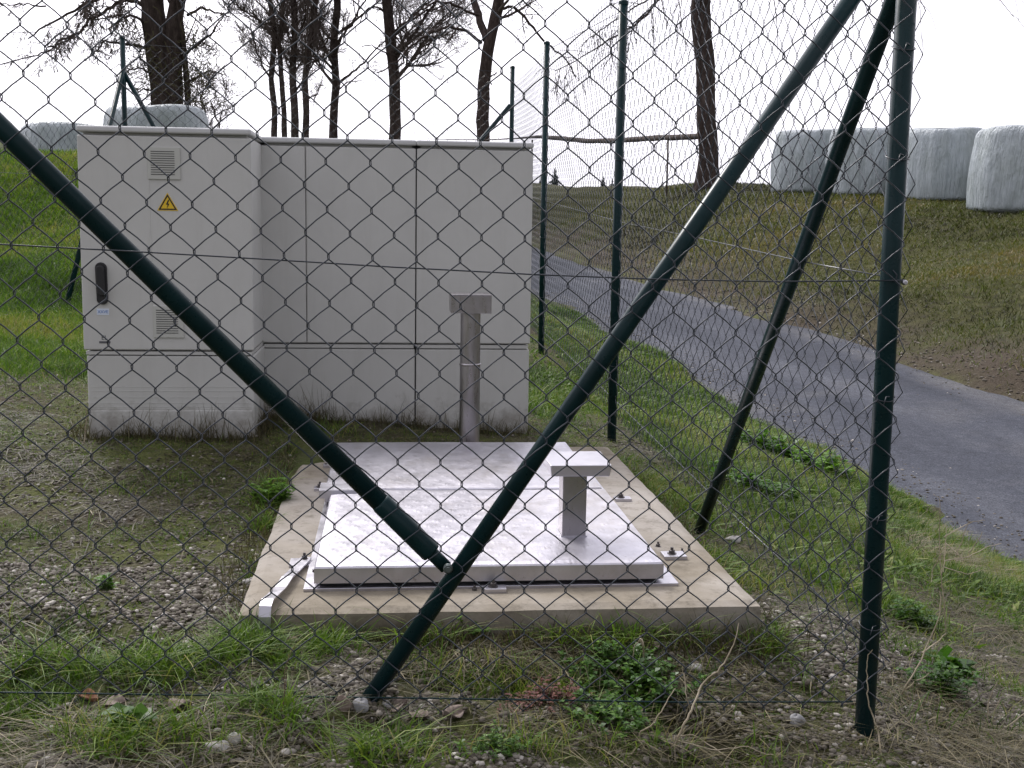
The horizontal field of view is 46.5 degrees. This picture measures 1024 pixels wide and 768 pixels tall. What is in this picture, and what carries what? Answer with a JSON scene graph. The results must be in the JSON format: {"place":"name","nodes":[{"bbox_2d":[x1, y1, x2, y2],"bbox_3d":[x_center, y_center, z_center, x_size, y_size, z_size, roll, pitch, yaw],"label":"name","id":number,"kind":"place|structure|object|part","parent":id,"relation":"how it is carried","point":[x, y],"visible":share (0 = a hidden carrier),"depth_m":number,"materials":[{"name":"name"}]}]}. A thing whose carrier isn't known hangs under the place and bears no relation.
{"place":"outdoors","nodes":[
{"label":"outdoors","id":0,"kind":"place"},
{"bbox_2d":[0,142,1023,767],"bbox_3d":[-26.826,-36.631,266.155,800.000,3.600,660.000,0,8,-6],"label":"ground","id":1,"kind":"structure","parent":0,"point":[958,374],"depth_m":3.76,"materials":[{"name":"green plant"}]},
{"bbox_2d":[21,121,97,150],"bbox_3d":[-5.787,-2.919,15.859,1.460,1.078,1.452,0,8,-6],"label":"silage bale","id":2,"kind":"object","parent":1,"relation":"on","point":[45,133],"visible":0.13,"depth_m":15.19},
{"bbox_2d":[0,13,124,314],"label":"chain link fence","id":3,"kind":"object","parent":1,"relation":"on","point":[115,101],"visible":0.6,"depth_m":7.38,"materials":[{"name":"grey metal"}]},
{"bbox_2d":[83,411,86,442],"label":"dry stalk","id":4,"kind":"object","parent":1,"relation":"on","point":[85,428],"visible":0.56,"depth_m":3.86,"materials":[{"name":"beige plant"}]},
{"bbox_2d":[78,688,97,701],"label":"dead leaf","id":5,"kind":"object","parent":1,"relation":"on","point":[92,698],"visible":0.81,"depth_m":2.00,"materials":[{"name":"brown plant"}]},
{"bbox_2d":[94,572,119,589],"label":"weed","id":6,"kind":"object","parent":1,"relation":"on","point":[109,583],"visible":0.87,"depth_m":2.51,"materials":[{"name":"green plant"}]},
{"bbox_2d":[97,694,124,708],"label":"dead leaf","id":7,"kind":"object","parent":1,"relation":"on","point":[121,698],"visible":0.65,"depth_m":1.98,"materials":[{"name":"beige plant"}]},
{"bbox_2d":[0,0,251,122],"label":"old tree","id":8,"kind":"object","parent":1,"relation":"on","point":[173,29],"visible":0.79,"depth_m":18.89,"materials":[{"name":"brown plant"}]},
{"bbox_2d":[98,702,157,734],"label":"weed","id":9,"kind":"object","parent":1,"relation":"on","point":[142,708],"visible":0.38,"depth_m":1.89,"materials":[{"name":"green plant"}]},
{"bbox_2d":[103,104,208,127],"bbox_3d":[-4.416,-2.862,14.783,1.333,1.171,1.326,0,8,-6],"label":"silage bale","id":10,"kind":"object","parent":1,"relation":"on","point":[168,113],"visible":0.28,"depth_m":14.21},
{"bbox_2d":[76,125,264,438],"bbox_3d":[-1.160,-0.302,4.229,0.550,1.148,0.690,0,8,-6],"label":"electrical cabinet","id":11,"kind":"object","parent":1,"relation":"on","point":[168,202],"visible":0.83,"depth_m":3.90,"materials":[{"name":"plastic"}]},
{"bbox_3d":[-1.126,-0.455,3.887,0.548,0.692,0.011,0,8,-6],"label":"door","id":12,"kind":"part","parent":11,"relation":"part of","materials":[{"name":"plastic"}]},
{"bbox_2d":[168,698,192,713],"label":"dead leaf","id":13,"kind":"object","parent":1,"relation":"on","point":[181,701],"visible":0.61,"depth_m":1.97,"materials":[{"name":"beige plant"}]},
{"bbox_2d":[143,57,239,128],"bbox_3d":[-7.723,-6.534,28.594,2.436,3.069,1.829,-3,9,-26],"label":"bare shrub","id":14,"kind":"object","parent":1,"relation":"on","point":[212,107],"visible":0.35,"depth_m":28.68,"materials":[{"name":"brown plant"}]},
{"bbox_2d":[203,740,229,752],"bbox_3d":[-0.459,0.564,1.850,0.043,0.021,0.021,0,8,-6],"label":"stone","id":15,"kind":"object","parent":1,"relation":"on","point":[221,746],"visible":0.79,"depth_m":1.84,"materials":[{"name":"grey stone"}]},
{"bbox_2d":[226,732,242,744],"bbox_3d":[-0.438,0.560,1.873,0.027,0.027,0.020,0,8,-6],"label":"stone","id":16,"kind":"object","parent":1,"relation":"on","point":[233,740],"visible":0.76,"depth_m":1.87,"materials":[{"name":"grey stone"}]},
{"bbox_2d":[243,577,251,584],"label":"stone","id":17,"kind":"object","parent":1,"relation":"on","point":[247,581],"visible":0.44,"depth_m":2.60,"materials":[{"name":"grey stone"}]},
{"bbox_2d":[249,477,295,504],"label":"weed","id":18,"kind":"object","parent":1,"relation":"on","point":[284,485],"visible":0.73,"depth_m":3.23,"materials":[{"name":"green plant"}]},
{"bbox_2d":[213,0,342,137],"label":"bare tree","id":19,"kind":"object","parent":1,"relation":"on","point":[274,28],"visible":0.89,"depth_m":40.21,"materials":[{"name":"brown plant"}]},
{"bbox_2d":[271,646,294,718],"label":"dry stalk","id":20,"kind":"object","parent":1,"relation":"on","point":[285,683],"visible":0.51,"depth_m":1.94,"materials":[{"name":"brown"}]},
{"bbox_2d":[284,635,298,645],"bbox_3d":[-0.420,0.493,2.265,0.028,0.033,0.023,0,8,-6],"label":"stone","id":21,"kind":"object","parent":1,"relation":"on","point":[294,637],"visible":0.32,"depth_m":2.26,"materials":[{"name":"grey stone"}]},
{"bbox_2d":[119,35,511,141],"bbox_3d":[-1.336,-1.367,8.594,2.791,2.060,0.044,-2,8,-18],"label":"chain link fence","id":22,"kind":"object","parent":1,"relation":"on","point":[127,79],"visible":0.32,"depth_m":8.40,"materials":[{"name":"grey metal"}]},
{"bbox_2d":[235,0,419,137],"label":"bare tree","id":23,"kind":"object","parent":1,"relation":"on","point":[336,11],"visible":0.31,"depth_m":45.08,"materials":[{"name":"brown plant"}]},
{"bbox_2d":[261,137,417,423],"bbox_3d":[-0.637,-0.315,4.463,0.560,1.167,0.334,0,8,-6],"label":"electrical cabinet","id":24,"kind":"object","parent":1,"relation":"on","point":[348,209],"visible":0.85,"depth_m":4.29,"materials":[{"name":"plastic"}]},
{"bbox_3d":[-0.817,-0.497,4.262,0.156,0.700,0.011,0,8,-6],"label":"door","id":25,"kind":"part","parent":24,"relation":"part of","materials":[{"name":"plastic"}]},
{"bbox_3d":[-0.543,-0.496,4.290,0.389,0.700,0.011,0,8,-6],"label":"door","id":26,"kind":"part","parent":24,"relation":"part of","materials":[{"name":"plastic"}]},
{"bbox_2d":[335,695,351,711],"bbox_3d":[-0.285,0.547,2.019,0.028,0.042,0.013,0,8,-6],"label":"stone","id":27,"kind":"object","parent":1,"relation":"on","point":[346,706],"visible":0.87,"depth_m":2.01,"materials":[{"name":"grey stone"}]},
{"bbox_2d":[352,698,368,712],"bbox_3d":[-0.257,0.546,2.021,0.029,0.028,0.025,0,8,-6],"label":"stone","id":28,"kind":"object","parent":1,"relation":"on","point":[357,705],"visible":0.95,"depth_m":2.01,"materials":[{"name":"grey stone"}]},
{"bbox_2d":[383,700,390,708],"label":"stone","id":29,"kind":"object","parent":1,"relation":"on","point":[385,704],"visible":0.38,"depth_m":2.06,"materials":[{"name":"grey stone"}]},
{"bbox_2d":[382,696,406,712],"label":"dead leaf","id":30,"kind":"object","parent":1,"relation":"on","point":[397,701],"visible":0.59,"depth_m":2.08,"materials":[{"name":"brown plant"}]},
{"bbox_2d":[349,0,487,139],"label":"bare tree","id":31,"kind":"object","parent":1,"relation":"on","point":[390,30],"visible":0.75,"depth_m":42.29,"materials":[{"name":"brown plant"}]},
{"bbox_2d":[409,709,427,719],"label":"dead leaf","id":32,"kind":"object","parent":1,"relation":"on","point":[417,715],"visible":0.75,"depth_m":2.05,"materials":[{"name":"beige plant"}]},
{"bbox_2d":[442,704,463,717],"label":"dead leaf","id":33,"kind":"object","parent":1,"relation":"on","point":[445,712],"visible":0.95,"depth_m":2.05,"materials":[{"name":"beige plant"}]},
{"bbox_2d":[0,0,916,737],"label":"chain link fence","id":34,"kind":"object","parent":1,"relation":"on","point":[174,298],"visible":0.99,"depth_m":1.98,"materials":[{"name":"grey metal"}]},
{"bbox_2d":[456,616,490,638],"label":"weed","id":35,"kind":"object","parent":1,"relation":"on","point":[473,633],"visible":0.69,"depth_m":2.32,"materials":[{"name":"green plant"}]},
{"bbox_2d":[415,140,533,434],"bbox_3d":[-0.158,-0.314,4.508,0.426,1.167,0.341,0,8,-6],"label":"electrical cabinet","id":36,"kind":"object","parent":1,"relation":"on","point":[459,190],"visible":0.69,"depth_m":4.34,"materials":[{"name":"plastic"}]},
{"bbox_3d":[-0.137,-0.495,4.331,0.419,0.700,0.011,0,8,-6],"label":"door","id":37,"kind":"part","parent":36,"relation":"part of","materials":[{"name":"plastic"}]},
{"bbox_2d":[370,0,582,141],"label":"bare tree","id":38,"kind":"object","parent":1,"relation":"on","point":[498,8],"visible":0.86,"depth_m":36.96,"materials":[{"name":"brown plant"}]},
{"bbox_2d":[454,719,542,762],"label":"weed","id":39,"kind":"object","parent":1,"relation":"on","point":[496,745],"visible":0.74,"depth_m":1.91,"materials":[{"name":"green plant"}]},
{"bbox_2d":[238,447,759,640],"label":"concrete slab","id":40,"kind":"structure","parent":1,"relation":"on","point":[650,526],"depth_m":2.41,"materials":[{"name":"beige concrete"}]},
{"bbox_2d":[258,552,311,634],"bbox_3d":[-0.456,0.469,2.464,0.066,0.155,0.383,1,8,-1],"label":"earthing strap","id":41,"kind":"object","parent":40,"relation":"attached to","point":[279,588],"visible":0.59,"depth_m":2.38,"materials":[{"name":"silver metal"}]},
{"bbox_2d":[449,292,491,441],"bbox_3d":[-0.140,-0.034,3.907,0.133,0.524,0.133,0,8,-6],"label":"vent pipe","id":42,"kind":"object","parent":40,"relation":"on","point":[475,305],"visible":0.82,"depth_m":3.87,"materials":[{"name":"silver metal"}]},
{"bbox_2d":[303,442,686,592],"bbox_3d":[-0.085,0.223,3.125,0.890,0.224,1.432,0,8,-6],"label":"access hatch","id":43,"kind":"object","parent":40,"relation":"on","point":[419,462],"visible":0.73,"depth_m":2.70,"materials":[{"name":"silver metal"}]},
{"bbox_2d":[0,148,1023,767],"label":"grass","id":44,"kind":"structure","parent":1,"relation":"on","point":[64,320],"depth_m":3.34,"materials":[{"name":"green plant"}]},
{"bbox_2d":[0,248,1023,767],"bbox_3d":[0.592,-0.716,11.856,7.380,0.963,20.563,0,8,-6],"label":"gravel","id":45,"kind":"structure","parent":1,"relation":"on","point":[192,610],"depth_m":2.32,"materials":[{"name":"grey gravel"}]},
{"bbox_2d":[497,674,595,715],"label":"red stalks","id":46,"kind":"object","parent":1,"relation":"on","point":[537,694],"visible":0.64,"depth_m":2.11,"materials":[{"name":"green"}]},
{"bbox_2d":[548,168,560,185],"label":"conifer","id":47,"kind":"object","parent":1,"relation":"on","point":[554,175],"visible":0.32,"depth_m":71.53,"materials":[{"name":"green"}]},
{"bbox_2d":[438,133,697,195],"bbox_3d":[1.110,-5.695,31.462,1.017,2.261,14.037,-3,9,-27],"label":"pole rail","id":48,"kind":"object","parent":1,"relation":"on","point":[643,138],"visible":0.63,"depth_m":27.65,"materials":[{"name":"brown wood"}]},
{"bbox_2d":[559,688,663,744],"bbox_3d":[0.176,0.588,2.061,0.184,0.093,0.131,3,8,12],"label":"weed","id":49,"kind":"object","parent":1,"relation":"on","point":[600,711],"visible":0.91,"depth_m":2.06,"materials":[{"name":"green plant"}]},
{"bbox_2d":[567,636,662,689],"bbox_3d":[0.199,0.534,2.243,0.185,0.092,0.125,3,8,17],"label":"weed","id":50,"kind":"object","parent":1,"relation":"on","point":[605,646],"visible":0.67,"depth_m":2.24,"materials":[{"name":"green plant"}]},
{"bbox_2d":[557,640,705,721],"bbox_3d":[0.222,0.546,2.194,0.260,0.105,0.184,0,8,-6],"label":"weed","id":51,"kind":"object","parent":1,"relation":"on","point":[647,681],"visible":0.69,"depth_m":2.18,"materials":[{"name":"green plant"}]},
{"bbox_2d":[632,635,644,661],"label":"dry stalk","id":52,"kind":"object","parent":1,"relation":"on","point":[641,641],"visible":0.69,"depth_m":2.23,"materials":[{"name":"beige plant"}]},
{"bbox_2d":[647,641,659,650],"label":"dead leaf","id":53,"kind":"object","parent":1,"relation":"on","point":[656,644],"visible":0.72,"depth_m":2.32,"materials":[{"name":"plant"}]},
{"bbox_2d":[638,673,689,742],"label":"dry stalk","id":54,"kind":"object","parent":1,"relation":"on","point":[663,708],"visible":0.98,"depth_m":1.99,"materials":[{"name":"beige plant"}]},
{"bbox_2d":[687,663,701,670],"bbox_3d":[0.347,0.539,2.265,0.031,0.017,0.022,0,8,-6],"label":"stone","id":55,"kind":"object","parent":1,"relation":"on","point":[699,668],"visible":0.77,"depth_m":2.26,"materials":[{"name":"grey stone"}]},
{"bbox_2d":[675,623,738,751],"bbox_3d":[0.327,0.512,2.014,0.102,0.229,0.029,0,8,-6],"label":"dry stalk","id":56,"kind":"object","parent":1,"relation":"on","point":[688,716],"visible":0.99,"depth_m":2.01,"materials":[{"name":"beige plant"}]},
{"bbox_2d":[509,0,925,678],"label":"chain link fence","id":57,"kind":"object","parent":1,"relation":"on","point":[865,78],"visible":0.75,"depth_m":3.38,"materials":[{"name":"grey metal"}]},
{"bbox_2d":[674,734,772,764],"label":"dry stalk","id":58,"kind":"object","parent":1,"relation":"on","point":[715,749],"visible":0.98,"depth_m":2.00,"materials":[{"name":"beige plant"}]},
{"bbox_2d":[725,535,740,542],"bbox_3d":[0.622,0.437,3.343,0.045,0.024,0.027,0,8,-6],"label":"stone","id":59,"kind":"object","parent":1,"relation":"on","point":[733,537],"visible":0.68,"depth_m":3.34,"materials":[{"name":"grey stone"}]},
{"bbox_2d":[709,460,801,499],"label":"weed","id":60,"kind":"object","parent":1,"relation":"on","point":[752,477],"visible":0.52,"depth_m":4.24,"materials":[{"name":"green plant"}]},
{"bbox_2d":[739,429,814,457],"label":"weed","id":61,"kind":"object","parent":1,"relation":"on","point":[767,444],"visible":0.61,"depth_m":5.71,"materials":[{"name":"green plant"}]},
{"bbox_2d":[536,0,1023,190],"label":"rough tree","id":62,"kind":"object","parent":1,"relation":"on","point":[701,127],"visible":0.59,"depth_m":24.80,"materials":[{"name":"brown plant"}]},
{"bbox_2d":[790,713,805,726],"bbox_3d":[0.513,0.606,2.144,0.030,0.028,0.030,0,8,-6],"label":"stone","id":63,"kind":"object","parent":1,"relation":"on","point":[798,717],"visible":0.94,"depth_m":2.13,"materials":[{"name":"grey stone"}]},
{"bbox_2d":[770,129,832,192],"bbox_3d":[5.665,-4.247,22.777,1.361,1.215,1.358,0,8,-6],"label":"silage bale","id":64,"kind":"object","parent":1,"relation":"on","point":[808,153],"visible":0.56,"depth_m":22.23},
{"bbox_2d":[786,444,855,478],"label":"weed","id":65,"kind":"object","parent":1,"relation":"on","point":[818,461],"visible":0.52,"depth_m":5.52,"materials":[{"name":"green plant"}]},
{"bbox_2d":[825,127,887,194],"bbox_3d":[6.381,-3.964,21.310,1.550,1.235,1.565,0,8,-6],"label":"silage bale","id":66,"kind":"object","parent":1,"relation":"on","point":[866,168],"visible":0.33,"depth_m":20.64},
{"bbox_2d":[866,649,881,753],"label":"dry stalk","id":67,"kind":"object","parent":1,"relation":"on","point":[870,708],"visible":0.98,"depth_m":2.06,"materials":[{"name":"brown plant"}]},
{"bbox_2d":[888,595,937,630],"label":"weed","id":68,"kind":"object","parent":1,"relation":"on","point":[915,608],"visible":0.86,"depth_m":2.99,"materials":[{"name":"green plant"}]},
{"bbox_2d":[901,591,962,718],"bbox_3d":[0.813,0.595,2.315,0.111,0.377,0.125,0,8,-6],"label":"dry stalk","id":69,"kind":"object","parent":1,"relation":"on","point":[925,650],"visible":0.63,"depth_m":2.32,"materials":[{"name":"beige plant"}]},
{"bbox_2d":[896,649,982,700],"bbox_3d":[0.856,0.591,2.384,0.156,0.088,0.128,-6,11,-43],"label":"weed","id":70,"kind":"object","parent":1,"relation":"on","point":[939,674],"visible":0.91,"depth_m":2.37,"materials":[{"name":"green plant"}]},
{"bbox_2d":[906,127,982,200],"bbox_3d":[7.160,-3.631,19.779,1.420,1.235,1.415,0,8,-6],"label":"silage bale","id":71,"kind":"object","parent":1,"relation":"on","point":[938,163],"visible":0.56,"depth_m":19.16},
{"bbox_2d":[931,645,976,678],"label":"weed","id":72,"kind":"object","parent":1,"relation":"on","point":[960,663],"visible":0.36,"depth_m":2.54,"materials":[{"name":"green plant"}]},
{"bbox_2d":[923,494,1001,635],"bbox_3d":[1.102,0.460,2.969,0.209,0.377,0.097,-3,9,-26],"label":"dry stalk","id":73,"kind":"object","parent":1,"relation":"on","point":[952,559],"visible":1,"depth_m":2.96,"materials":[{"name":"brown plant"}]},
{"bbox_2d":[953,680,1023,731],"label":"dry stalk","id":74,"kind":"object","parent":1,"relation":"on","point":[994,710],"visible":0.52,"depth_m":2.31,"materials":[{"name":"beige plant"}]},
{"bbox_2d":[966,125,1023,212],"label":"silage bale","id":75,"kind":"object","parent":1,"relation":"on","point":[995,181],"visible":0.98,"depth_m":17.42},
{"bbox_2d":[0,0,1023,187],"label":"sky","id":76,"kind":"structure","parent":0,"point":[970,70],"materials":[{"name":"white"}]},
{"bbox_2d":[531,247,1023,563],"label":"road","id":77,"kind":"structure","parent":0,"point":[972,445],"depth_m":7.95,"materials":[{"name":"grey asphalt"}]},
{"bbox_2d":[532,181,1023,397],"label":"bank grass","id":78,"kind":"structure","parent":0,"point":[966,267],"depth_m":16.43,"materials":[{"name":"green plant"}]}
]}

